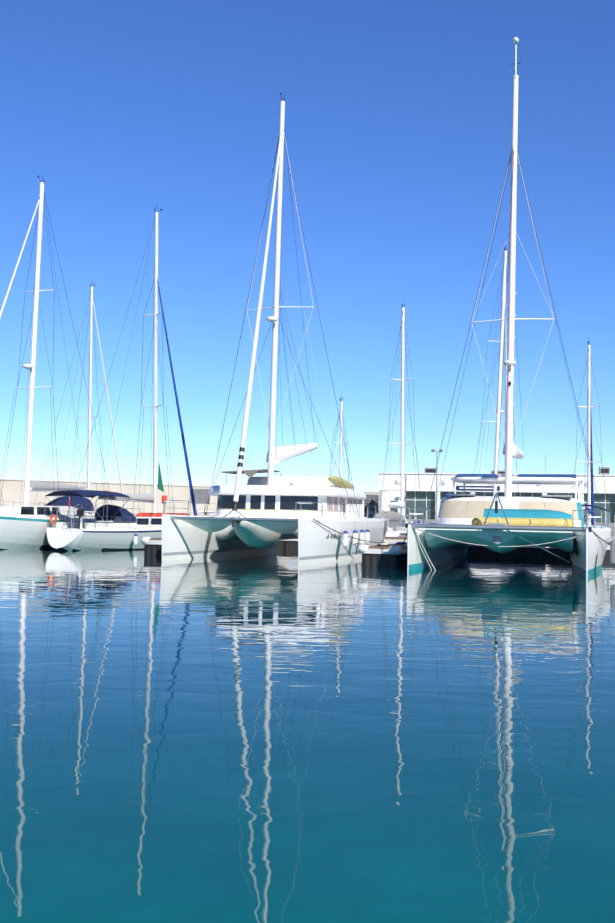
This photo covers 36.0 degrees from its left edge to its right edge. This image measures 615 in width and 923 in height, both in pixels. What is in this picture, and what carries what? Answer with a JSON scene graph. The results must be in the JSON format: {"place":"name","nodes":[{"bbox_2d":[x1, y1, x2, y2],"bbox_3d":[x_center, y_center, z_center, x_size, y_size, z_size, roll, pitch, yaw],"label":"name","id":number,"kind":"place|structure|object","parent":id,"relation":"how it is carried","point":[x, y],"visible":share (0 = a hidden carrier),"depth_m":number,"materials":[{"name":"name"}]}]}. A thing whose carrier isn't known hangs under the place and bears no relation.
{"place":"outdoors","nodes":[
{"label":"outdoors","id":0,"kind":"place"},
{"bbox_2d":[133,513,372,517],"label":"quay pavement","id":1,"kind":"structure","parent":0,"point":[215,515],"depth_m":105.31,"materials":[{"name":"concrete"}]},
{"bbox_2d":[0,479,378,516],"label":"breakwater wall","id":2,"kind":"structure","parent":1,"relation":"on","point":[11,490],"depth_m":111.87,"materials":[{"name":"concrete"}]},
{"bbox_2d":[378,449,614,536],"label":"marina building","id":3,"kind":"structure","parent":1,"relation":"on","point":[392,487],"depth_m":114.56,"materials":[{"name":"white concrete"}]},
{"bbox_2d":[0,548,614,922],"bbox_3d":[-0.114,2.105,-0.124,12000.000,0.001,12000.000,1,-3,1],"label":"water","id":4,"kind":"structure","parent":0,"point":[278,736],"depth_m":8.77,"materials":[{"name":"blue liquid"}]},
{"bbox_2d":[0,175,140,549],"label":"yacht","id":5,"kind":"object","parent":4,"relation":"on","point":[24,526],"visible":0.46,"depth_m":49.90,"materials":[{"name":"white plastic"}]},
{"bbox_2d":[34,284,125,513],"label":"yacht","id":6,"kind":"object","parent":4,"relation":"on","point":[89,389],"visible":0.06,"depth_m":71.50,"materials":[{"name":"white metal"}]},
{"bbox_2d":[45,208,214,550],"bbox_3d":[-8.780,-4.549,51.666,4.007,19.568,11.700,-1,-4,37],"label":"sailboat","id":7,"kind":"object","parent":4,"relation":"in","point":[125,529],"visible":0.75,"depth_m":49.37,"materials":[{"name":"white plastic"}]},
{"bbox_2d":[162,93,388,565],"bbox_3d":[-1.069,-6.095,45.249,9.736,22.700,13.700,0,-3,17],"label":"catamaran","id":8,"kind":"object","parent":4,"relation":"on","point":[260,514],"visible":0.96,"depth_m":42.19,"materials":[{"name":"white plastic"}]},
{"bbox_2d":[329,394,351,503],"bbox_3d":[1.996,0.685,60.608,2.507,10.088,7.500,0,-3,21],"label":"yacht","id":9,"kind":"object","parent":4,"relation":"on","point":[341,442],"visible":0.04,"depth_m":60.99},
{"bbox_2d":[141,521,609,567],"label":"floating pontoon","id":10,"kind":"object","parent":4,"relation":"on","point":[391,552],"visible":0.27,"depth_m":43.35,"materials":[{"name":"white"}]},
{"bbox_2d":[373,304,425,536],"bbox_3d":[5.990,-2.291,61.165,3.568,16.545,11.000,0,-3,21],"label":"yacht","id":11,"kind":"object","parent":4,"relation":"on","point":[396,528],"visible":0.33,"depth_m":61.49,"materials":[{"name":"white"}]},
{"bbox_2d":[471,244,518,495],"bbox_3d":[11.806,-3.976,60.427,4.050,20.258,13.500,0,-3,21],"label":"yacht","id":12,"kind":"object","parent":4,"relation":"on","point":[500,353],"visible":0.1,"depth_m":60.98,"materials":[{"name":"white metal"}]},
{"bbox_2d":[401,37,614,576],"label":"catamaran","id":13,"kind":"object","parent":4,"relation":"on","point":[507,522],"visible":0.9,"depth_m":38.84,"materials":[{"name":"white plastic"}]},
{"bbox_2d":[571,341,613,541],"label":"yacht","id":14,"kind":"object","parent":4,"relation":"on","point":[590,492],"visible":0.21,"depth_m":56.44,"materials":[{"name":"white metal"}]},
{"bbox_2d":[0,0,614,491],"label":"sky","id":15,"kind":"structure","parent":0,"point":[398,123],"materials":[{"name":"blue"}]}
]}

